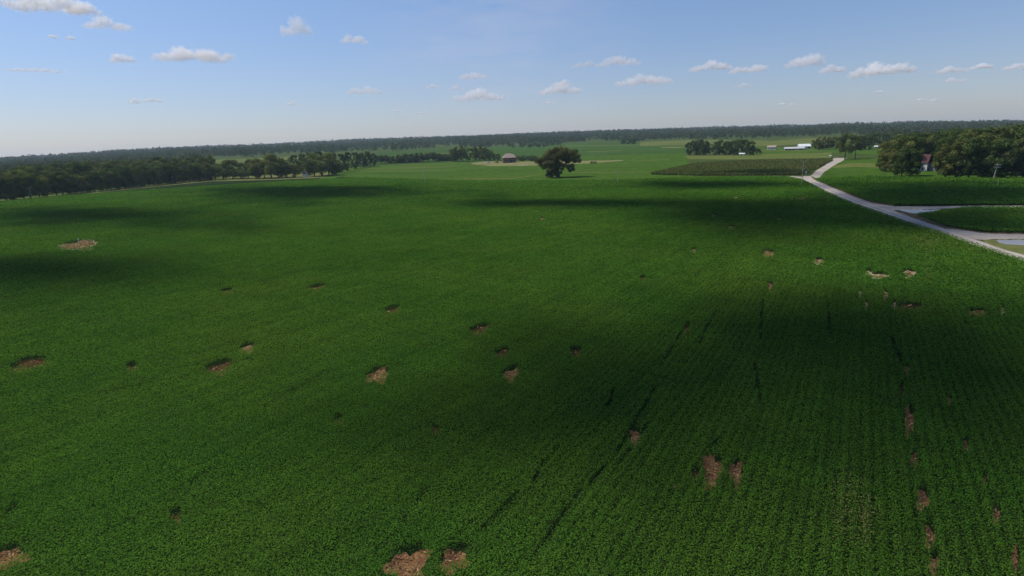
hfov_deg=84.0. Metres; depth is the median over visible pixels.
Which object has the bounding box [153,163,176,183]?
broadleaf tree
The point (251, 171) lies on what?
farmyard tree
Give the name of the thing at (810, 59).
cloud
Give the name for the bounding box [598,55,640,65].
cloud
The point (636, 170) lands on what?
soybean field
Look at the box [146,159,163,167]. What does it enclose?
woodland tree
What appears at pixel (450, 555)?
bare soil
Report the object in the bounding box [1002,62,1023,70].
cloud
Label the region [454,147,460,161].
woodland tree
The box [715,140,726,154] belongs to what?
broadleaf tree
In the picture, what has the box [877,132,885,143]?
broadleaf tree
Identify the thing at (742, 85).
cloud
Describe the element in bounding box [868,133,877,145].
broadleaf tree
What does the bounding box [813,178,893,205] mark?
verge
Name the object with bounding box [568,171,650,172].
field track
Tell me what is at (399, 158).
bush
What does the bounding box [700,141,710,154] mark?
broadleaf tree
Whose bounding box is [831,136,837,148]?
woodland tree
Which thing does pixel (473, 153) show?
woodland tree
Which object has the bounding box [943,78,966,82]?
cloud
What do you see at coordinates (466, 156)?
woodland tree
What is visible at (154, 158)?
broadleaf tree
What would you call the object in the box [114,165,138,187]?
broadleaf tree
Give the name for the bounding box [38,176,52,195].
woodland tree
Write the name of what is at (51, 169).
woodland tree
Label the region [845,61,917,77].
cloud
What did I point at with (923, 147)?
woodland tree
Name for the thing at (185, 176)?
woodland tree
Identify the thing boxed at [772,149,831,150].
field track
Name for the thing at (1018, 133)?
broadleaf tree
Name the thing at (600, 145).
field track
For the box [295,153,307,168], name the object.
broadleaf tree
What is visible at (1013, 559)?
bare soil
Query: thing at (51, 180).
woodland tree
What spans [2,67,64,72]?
cloud
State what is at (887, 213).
wheel track
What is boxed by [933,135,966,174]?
broadleaf tree
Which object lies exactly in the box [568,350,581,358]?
bare soil
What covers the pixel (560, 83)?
cloud
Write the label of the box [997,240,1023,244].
water
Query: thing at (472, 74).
cloud
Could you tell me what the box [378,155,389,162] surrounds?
bush
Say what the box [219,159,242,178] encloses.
farmyard tree
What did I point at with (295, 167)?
farmyard tree
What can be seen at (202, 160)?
woodland tree
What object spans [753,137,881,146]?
hay field
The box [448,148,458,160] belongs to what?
woodland tree
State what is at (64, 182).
broadleaf tree
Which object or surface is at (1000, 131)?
woodland tree
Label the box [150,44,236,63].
cloud
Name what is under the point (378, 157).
bush
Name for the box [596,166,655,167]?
field track
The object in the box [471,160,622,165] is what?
yard
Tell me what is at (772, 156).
hay field
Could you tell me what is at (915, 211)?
water
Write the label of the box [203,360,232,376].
bare soil
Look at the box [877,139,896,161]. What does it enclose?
woodland tree
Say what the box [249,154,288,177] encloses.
farmyard tree
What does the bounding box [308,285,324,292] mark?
bare soil
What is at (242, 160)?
soybean field
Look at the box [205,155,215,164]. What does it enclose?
woodland tree
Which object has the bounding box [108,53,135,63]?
cloud
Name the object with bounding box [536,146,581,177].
oak tree
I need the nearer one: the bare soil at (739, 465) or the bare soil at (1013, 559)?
the bare soil at (1013, 559)
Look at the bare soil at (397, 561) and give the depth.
35.22 m
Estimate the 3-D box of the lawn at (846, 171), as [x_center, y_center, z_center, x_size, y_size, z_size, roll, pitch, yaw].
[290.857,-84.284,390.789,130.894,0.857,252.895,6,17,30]
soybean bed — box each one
[816,177,1023,205]
[924,208,1023,232]
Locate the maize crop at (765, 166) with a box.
[651,158,832,174]
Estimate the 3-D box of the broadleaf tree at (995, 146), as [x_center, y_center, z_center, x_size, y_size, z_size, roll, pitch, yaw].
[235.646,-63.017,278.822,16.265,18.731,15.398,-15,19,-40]
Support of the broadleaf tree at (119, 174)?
on the grass verge at (187, 182)
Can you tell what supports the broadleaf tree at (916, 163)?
on the lawn at (846, 171)
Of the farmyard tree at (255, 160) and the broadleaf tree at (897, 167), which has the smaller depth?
the broadleaf tree at (897, 167)
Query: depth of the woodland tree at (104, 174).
454.00 m
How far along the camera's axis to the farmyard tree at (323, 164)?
563.48 m
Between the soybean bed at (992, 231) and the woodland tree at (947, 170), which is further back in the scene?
the woodland tree at (947, 170)
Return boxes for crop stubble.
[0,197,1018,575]
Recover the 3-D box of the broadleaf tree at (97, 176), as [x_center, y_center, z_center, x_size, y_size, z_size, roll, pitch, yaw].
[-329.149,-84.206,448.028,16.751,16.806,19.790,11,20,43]
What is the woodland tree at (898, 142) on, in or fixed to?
on the lawn at (846, 171)
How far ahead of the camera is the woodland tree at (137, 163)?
524.36 m
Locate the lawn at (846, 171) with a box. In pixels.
[820,158,1021,177]
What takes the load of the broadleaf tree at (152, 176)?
on the grass verge at (187, 182)
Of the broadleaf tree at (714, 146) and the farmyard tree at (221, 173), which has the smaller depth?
the farmyard tree at (221, 173)
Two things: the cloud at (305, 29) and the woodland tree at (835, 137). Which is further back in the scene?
the cloud at (305, 29)
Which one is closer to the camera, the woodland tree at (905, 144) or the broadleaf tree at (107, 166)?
the woodland tree at (905, 144)
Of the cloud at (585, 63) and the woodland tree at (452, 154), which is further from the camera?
the cloud at (585, 63)
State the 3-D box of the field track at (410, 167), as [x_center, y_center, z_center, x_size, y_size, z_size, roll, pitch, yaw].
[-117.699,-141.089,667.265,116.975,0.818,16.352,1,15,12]
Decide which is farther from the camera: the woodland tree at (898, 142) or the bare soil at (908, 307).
the woodland tree at (898, 142)
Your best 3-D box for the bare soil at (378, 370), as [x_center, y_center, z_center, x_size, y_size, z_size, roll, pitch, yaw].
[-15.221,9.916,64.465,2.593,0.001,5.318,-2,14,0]
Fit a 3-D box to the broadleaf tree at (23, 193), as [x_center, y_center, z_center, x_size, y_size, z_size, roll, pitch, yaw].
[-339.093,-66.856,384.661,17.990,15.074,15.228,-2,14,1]
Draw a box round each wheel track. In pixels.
[805,179,1018,257]
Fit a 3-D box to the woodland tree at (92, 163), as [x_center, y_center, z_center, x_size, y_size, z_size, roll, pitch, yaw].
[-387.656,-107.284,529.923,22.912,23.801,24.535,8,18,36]
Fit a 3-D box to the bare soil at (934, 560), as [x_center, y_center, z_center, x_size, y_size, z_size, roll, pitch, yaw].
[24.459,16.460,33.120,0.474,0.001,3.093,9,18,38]
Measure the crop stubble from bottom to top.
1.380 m
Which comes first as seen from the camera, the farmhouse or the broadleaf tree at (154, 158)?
the farmhouse
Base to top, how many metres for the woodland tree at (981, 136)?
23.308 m
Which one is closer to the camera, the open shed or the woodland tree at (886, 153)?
the woodland tree at (886, 153)
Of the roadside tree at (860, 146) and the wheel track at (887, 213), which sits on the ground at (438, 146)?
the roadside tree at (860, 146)
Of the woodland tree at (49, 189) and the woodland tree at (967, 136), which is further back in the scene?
the woodland tree at (49, 189)
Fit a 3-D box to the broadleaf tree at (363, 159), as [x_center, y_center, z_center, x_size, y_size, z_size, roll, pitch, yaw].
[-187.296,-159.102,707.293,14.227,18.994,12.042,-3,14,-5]
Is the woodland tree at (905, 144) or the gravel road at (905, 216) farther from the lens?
the woodland tree at (905, 144)
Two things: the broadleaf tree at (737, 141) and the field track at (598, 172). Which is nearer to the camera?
the field track at (598, 172)
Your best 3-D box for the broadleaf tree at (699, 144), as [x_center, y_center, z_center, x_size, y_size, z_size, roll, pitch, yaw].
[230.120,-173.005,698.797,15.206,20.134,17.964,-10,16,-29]
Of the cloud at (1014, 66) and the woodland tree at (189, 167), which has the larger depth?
the cloud at (1014, 66)
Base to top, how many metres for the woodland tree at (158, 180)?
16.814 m
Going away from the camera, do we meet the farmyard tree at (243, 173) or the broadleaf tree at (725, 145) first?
the farmyard tree at (243, 173)
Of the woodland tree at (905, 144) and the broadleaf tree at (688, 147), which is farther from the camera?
the broadleaf tree at (688, 147)
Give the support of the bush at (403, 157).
on the soybean field at (502, 151)
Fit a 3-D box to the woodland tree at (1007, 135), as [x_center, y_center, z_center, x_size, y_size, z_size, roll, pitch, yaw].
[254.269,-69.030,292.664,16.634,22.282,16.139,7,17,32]
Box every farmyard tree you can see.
[203,164,222,178]
[211,162,231,178]
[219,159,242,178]
[230,163,246,178]
[236,165,256,178]
[246,162,262,178]
[247,158,272,177]
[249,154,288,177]
[262,157,291,177]
[271,158,294,177]
[285,163,302,177]
[299,155,322,176]
[307,152,336,175]
[314,155,342,174]
[330,162,342,173]
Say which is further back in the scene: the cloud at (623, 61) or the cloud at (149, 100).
the cloud at (149, 100)
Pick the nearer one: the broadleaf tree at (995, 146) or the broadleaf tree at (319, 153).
the broadleaf tree at (995, 146)
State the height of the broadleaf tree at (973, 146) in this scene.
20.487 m
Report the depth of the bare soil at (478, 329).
79.17 m
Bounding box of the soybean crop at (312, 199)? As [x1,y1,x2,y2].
[0,175,1023,575]
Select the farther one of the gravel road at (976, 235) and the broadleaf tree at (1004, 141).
the broadleaf tree at (1004, 141)
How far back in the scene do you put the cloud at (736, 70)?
10806.41 m
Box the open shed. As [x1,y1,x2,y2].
[784,147,804,149]
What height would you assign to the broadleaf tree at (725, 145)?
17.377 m
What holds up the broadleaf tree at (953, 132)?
on the lawn at (846, 171)
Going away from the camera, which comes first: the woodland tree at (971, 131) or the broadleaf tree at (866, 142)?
the woodland tree at (971, 131)
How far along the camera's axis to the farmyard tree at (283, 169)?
555.14 m
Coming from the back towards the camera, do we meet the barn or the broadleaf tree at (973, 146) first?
the barn
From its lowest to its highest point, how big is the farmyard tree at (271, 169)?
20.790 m
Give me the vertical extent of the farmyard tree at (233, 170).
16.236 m
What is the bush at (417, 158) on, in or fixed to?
on the soybean field at (502, 151)
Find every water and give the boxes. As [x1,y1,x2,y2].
[901,209,940,212]
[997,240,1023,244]
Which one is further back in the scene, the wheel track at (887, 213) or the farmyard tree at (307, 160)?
the farmyard tree at (307, 160)
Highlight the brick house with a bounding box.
[502,152,515,162]
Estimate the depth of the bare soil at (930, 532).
35.91 m
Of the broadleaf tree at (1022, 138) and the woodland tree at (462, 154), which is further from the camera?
the woodland tree at (462, 154)
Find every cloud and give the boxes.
[0,0,89,14]
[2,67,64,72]
[61,0,101,16]
[83,15,131,31]
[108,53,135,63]
[128,98,141,103]
[142,97,163,102]
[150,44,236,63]
[280,14,312,36]
[339,34,368,44]
[346,85,382,94]
[453,88,505,101]
[458,72,487,78]
[538,81,581,95]
[552,79,572,85]
[571,61,602,67]
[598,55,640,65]
[614,73,673,86]
[688,59,733,72]
[728,64,767,73]
[734,83,750,87]
[783,52,825,68]
[817,64,846,73]
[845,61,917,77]
[934,65,969,73]
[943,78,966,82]
[968,63,992,69]
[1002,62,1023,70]
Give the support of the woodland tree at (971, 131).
on the lawn at (846, 171)
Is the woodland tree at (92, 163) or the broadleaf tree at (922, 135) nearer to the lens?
the broadleaf tree at (922, 135)
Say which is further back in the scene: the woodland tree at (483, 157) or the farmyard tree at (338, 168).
the woodland tree at (483, 157)
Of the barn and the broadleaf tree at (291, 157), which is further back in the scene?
the barn
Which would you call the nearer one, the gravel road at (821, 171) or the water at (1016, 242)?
the water at (1016, 242)
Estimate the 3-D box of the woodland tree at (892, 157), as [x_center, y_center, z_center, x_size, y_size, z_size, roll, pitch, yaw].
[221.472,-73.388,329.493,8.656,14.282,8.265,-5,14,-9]
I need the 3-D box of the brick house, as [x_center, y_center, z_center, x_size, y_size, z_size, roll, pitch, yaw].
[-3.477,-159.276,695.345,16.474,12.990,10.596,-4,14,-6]
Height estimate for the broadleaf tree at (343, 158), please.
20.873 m
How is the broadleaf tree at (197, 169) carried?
on the grass verge at (187, 182)
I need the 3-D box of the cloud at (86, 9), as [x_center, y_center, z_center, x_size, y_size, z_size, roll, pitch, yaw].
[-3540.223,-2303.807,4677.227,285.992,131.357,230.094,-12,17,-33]
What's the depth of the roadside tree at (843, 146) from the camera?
508.16 m
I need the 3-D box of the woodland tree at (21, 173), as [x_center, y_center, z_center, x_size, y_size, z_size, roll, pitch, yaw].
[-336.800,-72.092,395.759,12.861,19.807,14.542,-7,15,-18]
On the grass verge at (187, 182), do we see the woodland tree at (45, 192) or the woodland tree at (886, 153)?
the woodland tree at (45, 192)
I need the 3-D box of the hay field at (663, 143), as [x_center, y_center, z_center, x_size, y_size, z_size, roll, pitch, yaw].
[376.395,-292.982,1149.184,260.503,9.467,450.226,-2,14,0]
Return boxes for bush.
[375,155,385,163]
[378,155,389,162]
[386,156,395,162]
[395,155,403,162]
[398,154,411,162]
[408,153,419,161]
[412,153,423,161]
[423,153,435,159]
[428,152,438,160]
[528,155,537,160]
[751,148,761,152]
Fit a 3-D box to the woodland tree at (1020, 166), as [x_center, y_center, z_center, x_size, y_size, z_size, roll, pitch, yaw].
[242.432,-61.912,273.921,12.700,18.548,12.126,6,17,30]
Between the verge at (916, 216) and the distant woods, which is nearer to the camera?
the verge at (916, 216)
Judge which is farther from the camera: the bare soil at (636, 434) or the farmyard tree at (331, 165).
the farmyard tree at (331, 165)
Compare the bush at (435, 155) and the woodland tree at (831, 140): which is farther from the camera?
the bush at (435, 155)
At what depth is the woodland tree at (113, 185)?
461.36 m
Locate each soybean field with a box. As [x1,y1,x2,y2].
[215,156,297,162]
[320,160,564,180]
[373,145,543,164]
[544,142,686,155]
[565,153,692,179]
[754,145,881,154]
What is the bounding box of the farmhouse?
[917,154,939,170]
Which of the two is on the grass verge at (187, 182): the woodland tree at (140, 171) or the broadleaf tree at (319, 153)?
the woodland tree at (140, 171)
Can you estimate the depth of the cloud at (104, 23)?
5186.69 m
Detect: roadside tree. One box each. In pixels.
[835,133,857,158]
[849,135,862,158]
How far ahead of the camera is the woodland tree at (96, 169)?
484.43 m
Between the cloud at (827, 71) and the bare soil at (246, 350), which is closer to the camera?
the bare soil at (246, 350)
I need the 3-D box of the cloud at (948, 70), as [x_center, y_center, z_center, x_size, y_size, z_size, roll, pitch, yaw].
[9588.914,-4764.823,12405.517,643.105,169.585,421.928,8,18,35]
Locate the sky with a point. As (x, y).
(523, 48)
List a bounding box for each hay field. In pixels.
[640,140,767,145]
[686,152,831,159]
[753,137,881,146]
[832,163,879,167]
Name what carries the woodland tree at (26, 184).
on the grass verge at (187, 182)
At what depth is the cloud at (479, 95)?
15295.40 m
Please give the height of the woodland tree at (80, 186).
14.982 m
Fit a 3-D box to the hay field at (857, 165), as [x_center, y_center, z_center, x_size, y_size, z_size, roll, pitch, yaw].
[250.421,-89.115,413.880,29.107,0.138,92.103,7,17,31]
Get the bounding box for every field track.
[343,170,443,171]
[368,166,458,168]
[373,173,418,173]
[465,173,541,178]
[566,144,655,145]
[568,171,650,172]
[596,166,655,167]
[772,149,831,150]
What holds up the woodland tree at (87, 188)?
on the grass verge at (187, 182)
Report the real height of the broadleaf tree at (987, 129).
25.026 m
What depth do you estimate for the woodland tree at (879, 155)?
352.36 m
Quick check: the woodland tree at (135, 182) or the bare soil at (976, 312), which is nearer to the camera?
the bare soil at (976, 312)
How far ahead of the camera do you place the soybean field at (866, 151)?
669.52 m
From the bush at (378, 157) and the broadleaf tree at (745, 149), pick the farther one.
the bush at (378, 157)
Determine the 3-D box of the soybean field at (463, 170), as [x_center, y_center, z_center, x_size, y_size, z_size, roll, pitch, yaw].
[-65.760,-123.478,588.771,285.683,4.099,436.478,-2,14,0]
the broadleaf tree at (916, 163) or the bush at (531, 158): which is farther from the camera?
the bush at (531, 158)
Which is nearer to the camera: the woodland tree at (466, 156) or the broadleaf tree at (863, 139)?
the broadleaf tree at (863, 139)
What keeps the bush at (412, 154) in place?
on the soybean field at (502, 151)
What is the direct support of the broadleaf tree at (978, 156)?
on the lawn at (846, 171)
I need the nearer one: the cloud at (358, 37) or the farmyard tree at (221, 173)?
the farmyard tree at (221, 173)
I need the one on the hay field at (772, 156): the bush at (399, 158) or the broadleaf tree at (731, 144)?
the broadleaf tree at (731, 144)
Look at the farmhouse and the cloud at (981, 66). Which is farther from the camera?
the cloud at (981, 66)
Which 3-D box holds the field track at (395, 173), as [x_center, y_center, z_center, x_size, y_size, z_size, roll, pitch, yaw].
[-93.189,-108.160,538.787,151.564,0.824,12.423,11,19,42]
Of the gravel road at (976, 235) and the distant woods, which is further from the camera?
the distant woods
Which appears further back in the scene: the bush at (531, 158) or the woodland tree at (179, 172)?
the bush at (531, 158)
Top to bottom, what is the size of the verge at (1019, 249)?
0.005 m
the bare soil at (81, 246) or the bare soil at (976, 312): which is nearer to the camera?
the bare soil at (976, 312)
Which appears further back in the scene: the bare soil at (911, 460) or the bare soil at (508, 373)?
the bare soil at (508, 373)
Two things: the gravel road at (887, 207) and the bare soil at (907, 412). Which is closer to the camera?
the bare soil at (907, 412)
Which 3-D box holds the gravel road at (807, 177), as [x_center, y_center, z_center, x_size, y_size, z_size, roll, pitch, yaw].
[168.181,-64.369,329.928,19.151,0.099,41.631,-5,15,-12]
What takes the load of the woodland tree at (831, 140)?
on the ground at (438, 146)
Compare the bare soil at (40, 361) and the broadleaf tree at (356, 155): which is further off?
the broadleaf tree at (356, 155)
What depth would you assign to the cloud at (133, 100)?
12675.21 m
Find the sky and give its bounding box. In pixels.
[0,0,1023,157]
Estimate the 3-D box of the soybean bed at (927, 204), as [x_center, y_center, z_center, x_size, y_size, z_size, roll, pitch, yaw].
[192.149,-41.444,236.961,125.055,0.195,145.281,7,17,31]
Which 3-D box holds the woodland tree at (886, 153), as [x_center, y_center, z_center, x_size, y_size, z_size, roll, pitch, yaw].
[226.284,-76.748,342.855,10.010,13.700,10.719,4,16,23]
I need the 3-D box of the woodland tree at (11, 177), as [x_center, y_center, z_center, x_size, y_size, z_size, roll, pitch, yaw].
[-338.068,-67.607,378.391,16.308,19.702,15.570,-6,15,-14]
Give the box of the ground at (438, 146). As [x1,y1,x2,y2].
[0,128,1023,241]
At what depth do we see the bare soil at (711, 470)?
44.00 m
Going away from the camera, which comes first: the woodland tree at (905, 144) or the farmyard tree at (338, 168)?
the woodland tree at (905, 144)
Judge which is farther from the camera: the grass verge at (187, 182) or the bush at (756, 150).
the bush at (756, 150)
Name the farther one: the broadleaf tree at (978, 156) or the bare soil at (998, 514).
the broadleaf tree at (978, 156)
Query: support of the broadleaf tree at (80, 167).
on the ground at (438, 146)
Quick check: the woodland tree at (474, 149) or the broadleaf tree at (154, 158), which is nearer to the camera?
the broadleaf tree at (154, 158)
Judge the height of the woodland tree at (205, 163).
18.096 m
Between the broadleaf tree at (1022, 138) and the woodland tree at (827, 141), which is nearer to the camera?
the broadleaf tree at (1022, 138)
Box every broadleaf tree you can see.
[0,179,26,199]
[0,182,8,198]
[37,170,54,191]
[49,171,73,194]
[63,161,95,179]
[81,170,108,191]
[99,164,116,187]
[106,168,130,188]
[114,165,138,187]
[138,166,160,185]
[149,156,163,170]
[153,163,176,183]
[165,158,184,171]
[190,165,205,180]
[288,155,300,170]
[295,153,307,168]
[314,151,322,159]
[337,154,346,172]
[343,152,354,170]
[352,152,359,168]
[358,152,366,166]
[364,151,373,166]
[371,153,376,165]
[685,142,692,154]
[689,140,699,154]
[693,139,705,154]
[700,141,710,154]
[710,141,720,154]
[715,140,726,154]
[721,140,732,154]
[725,140,737,154]
[733,139,745,154]
[740,139,748,152]
[745,140,755,154]
[854,135,868,148]
[862,134,873,148]
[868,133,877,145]
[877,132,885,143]
[891,148,912,175]
[900,148,923,175]
[902,132,928,153]
[924,129,950,162]
[931,130,963,169]
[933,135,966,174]
[938,127,967,148]
[952,137,989,176]
[965,143,997,176]
[976,140,1011,177]
[978,126,995,133]
[986,137,1023,176]
[998,124,1023,134]
[1007,129,1023,174]
[1007,137,1023,176]
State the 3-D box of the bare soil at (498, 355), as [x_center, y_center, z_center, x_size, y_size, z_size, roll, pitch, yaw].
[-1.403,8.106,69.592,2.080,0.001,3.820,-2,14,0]
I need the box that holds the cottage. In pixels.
[767,145,776,149]
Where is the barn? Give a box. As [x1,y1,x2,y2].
[797,144,810,147]
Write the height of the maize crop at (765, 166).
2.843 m
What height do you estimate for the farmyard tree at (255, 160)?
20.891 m
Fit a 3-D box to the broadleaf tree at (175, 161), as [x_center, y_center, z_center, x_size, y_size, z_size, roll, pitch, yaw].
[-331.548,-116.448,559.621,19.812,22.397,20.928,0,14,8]
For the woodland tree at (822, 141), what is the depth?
694.96 m
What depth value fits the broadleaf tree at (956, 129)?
350.77 m
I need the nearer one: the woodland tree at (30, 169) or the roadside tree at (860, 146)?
the woodland tree at (30, 169)
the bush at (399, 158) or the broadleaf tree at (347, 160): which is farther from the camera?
the bush at (399, 158)
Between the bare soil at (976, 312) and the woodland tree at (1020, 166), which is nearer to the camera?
the bare soil at (976, 312)
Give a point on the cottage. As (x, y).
(771, 147)
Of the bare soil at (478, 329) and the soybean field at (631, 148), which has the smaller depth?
the bare soil at (478, 329)
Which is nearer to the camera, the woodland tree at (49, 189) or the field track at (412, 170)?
the woodland tree at (49, 189)
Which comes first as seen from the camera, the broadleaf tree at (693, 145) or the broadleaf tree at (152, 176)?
the broadleaf tree at (152, 176)
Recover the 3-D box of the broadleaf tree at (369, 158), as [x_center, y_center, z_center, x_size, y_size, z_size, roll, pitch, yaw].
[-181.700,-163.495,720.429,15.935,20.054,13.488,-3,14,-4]
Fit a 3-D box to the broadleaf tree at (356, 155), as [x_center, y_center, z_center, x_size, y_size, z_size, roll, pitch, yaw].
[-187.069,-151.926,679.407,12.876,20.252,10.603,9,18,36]
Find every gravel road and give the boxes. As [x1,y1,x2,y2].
[778,176,813,179]
[800,178,1023,258]
[811,158,843,177]
[873,203,1020,209]
[946,229,1023,239]
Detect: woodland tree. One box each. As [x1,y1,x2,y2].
[0,171,21,200]
[7,165,38,181]
[7,171,34,198]
[17,170,41,197]
[31,176,48,196]
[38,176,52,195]
[43,166,64,184]
[43,171,65,194]
[56,172,80,193]
[66,175,85,192]
[75,173,96,191]
[79,165,99,174]
[83,160,108,168]
[95,168,112,190]
[100,171,118,189]
[119,162,136,175]
[128,168,141,186]
[129,159,143,172]
[130,165,148,186]
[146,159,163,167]
[151,166,165,184]
[153,158,167,165]
[164,161,184,182]
[175,165,189,180]
[178,161,198,181]
[195,157,212,170]
[199,162,211,179]
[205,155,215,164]
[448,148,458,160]
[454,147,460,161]
[458,146,465,160]
[463,147,470,159]
[470,146,477,160]
[472,145,484,159]
[479,147,487,160]
[484,149,492,159]
[814,137,824,149]
[821,136,830,148]
[827,136,834,147]
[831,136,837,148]
[875,154,887,170]
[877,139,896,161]
[877,149,893,171]
[885,149,899,171]
[889,133,916,165]
[890,137,916,151]
[913,132,936,159]
[932,143,959,176]
[943,138,971,176]
[957,128,978,171]
[965,133,988,174]
[973,131,1003,174]
[976,126,1015,151]
[995,131,1023,170]
[998,140,1023,176]
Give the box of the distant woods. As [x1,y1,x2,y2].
[0,119,1023,183]
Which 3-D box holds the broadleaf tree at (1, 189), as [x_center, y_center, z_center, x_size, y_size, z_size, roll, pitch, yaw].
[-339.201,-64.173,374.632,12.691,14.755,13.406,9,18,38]
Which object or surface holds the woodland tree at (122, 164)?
on the ground at (438, 146)
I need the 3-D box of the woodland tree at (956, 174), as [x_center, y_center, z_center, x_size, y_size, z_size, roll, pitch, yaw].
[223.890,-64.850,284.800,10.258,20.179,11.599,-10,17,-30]
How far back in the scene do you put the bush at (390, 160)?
776.74 m
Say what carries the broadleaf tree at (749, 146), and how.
on the hay field at (772, 156)
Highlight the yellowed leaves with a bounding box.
[674,209,939,575]
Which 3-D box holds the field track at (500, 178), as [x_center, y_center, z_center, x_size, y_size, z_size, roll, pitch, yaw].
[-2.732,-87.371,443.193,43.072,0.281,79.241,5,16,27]
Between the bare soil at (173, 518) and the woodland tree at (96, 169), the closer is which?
the bare soil at (173, 518)
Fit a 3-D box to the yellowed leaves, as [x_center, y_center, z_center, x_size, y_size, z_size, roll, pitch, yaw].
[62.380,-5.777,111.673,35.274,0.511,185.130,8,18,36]
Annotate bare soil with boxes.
[0,548,30,569]
[9,359,53,372]
[58,239,96,250]
[170,512,180,524]
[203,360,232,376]
[239,345,252,354]
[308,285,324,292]
[364,367,388,384]
[382,548,431,575]
[384,308,399,314]
[431,426,439,435]
[440,549,469,575]
[470,324,491,337]
[493,349,508,358]
[503,369,518,383]
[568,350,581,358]
[629,430,640,447]
[691,471,699,481]
[702,454,723,489]
[729,461,741,489]
[895,304,920,311]
[904,405,913,437]
[910,452,917,468]
[916,490,929,511]
[925,525,934,550]
[928,556,937,575]
[968,310,984,316]
[992,506,999,523]
[1010,543,1017,574]
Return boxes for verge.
[0,179,212,200]
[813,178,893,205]
[899,211,1023,233]
[984,239,1023,254]
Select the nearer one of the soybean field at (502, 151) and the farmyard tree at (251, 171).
the farmyard tree at (251, 171)
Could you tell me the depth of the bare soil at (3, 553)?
37.05 m
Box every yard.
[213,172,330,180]
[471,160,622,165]
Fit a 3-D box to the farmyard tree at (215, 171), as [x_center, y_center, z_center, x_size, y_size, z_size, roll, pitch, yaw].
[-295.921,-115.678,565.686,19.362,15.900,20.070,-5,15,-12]
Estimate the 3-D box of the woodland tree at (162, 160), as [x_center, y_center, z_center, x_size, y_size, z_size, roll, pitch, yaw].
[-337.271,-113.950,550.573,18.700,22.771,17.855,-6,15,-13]
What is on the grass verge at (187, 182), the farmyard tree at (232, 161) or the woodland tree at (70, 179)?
the woodland tree at (70, 179)
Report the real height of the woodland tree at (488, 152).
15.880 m
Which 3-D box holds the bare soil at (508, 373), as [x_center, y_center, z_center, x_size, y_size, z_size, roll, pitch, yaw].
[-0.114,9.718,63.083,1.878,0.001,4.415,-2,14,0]
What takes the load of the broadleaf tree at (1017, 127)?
on the lawn at (846, 171)
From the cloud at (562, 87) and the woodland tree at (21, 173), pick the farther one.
the cloud at (562, 87)
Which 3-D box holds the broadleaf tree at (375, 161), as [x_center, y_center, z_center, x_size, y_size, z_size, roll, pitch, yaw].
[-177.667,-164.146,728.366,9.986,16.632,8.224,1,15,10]
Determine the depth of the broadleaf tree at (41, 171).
447.83 m
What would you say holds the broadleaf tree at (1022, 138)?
on the lawn at (846, 171)
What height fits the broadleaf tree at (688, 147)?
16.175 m

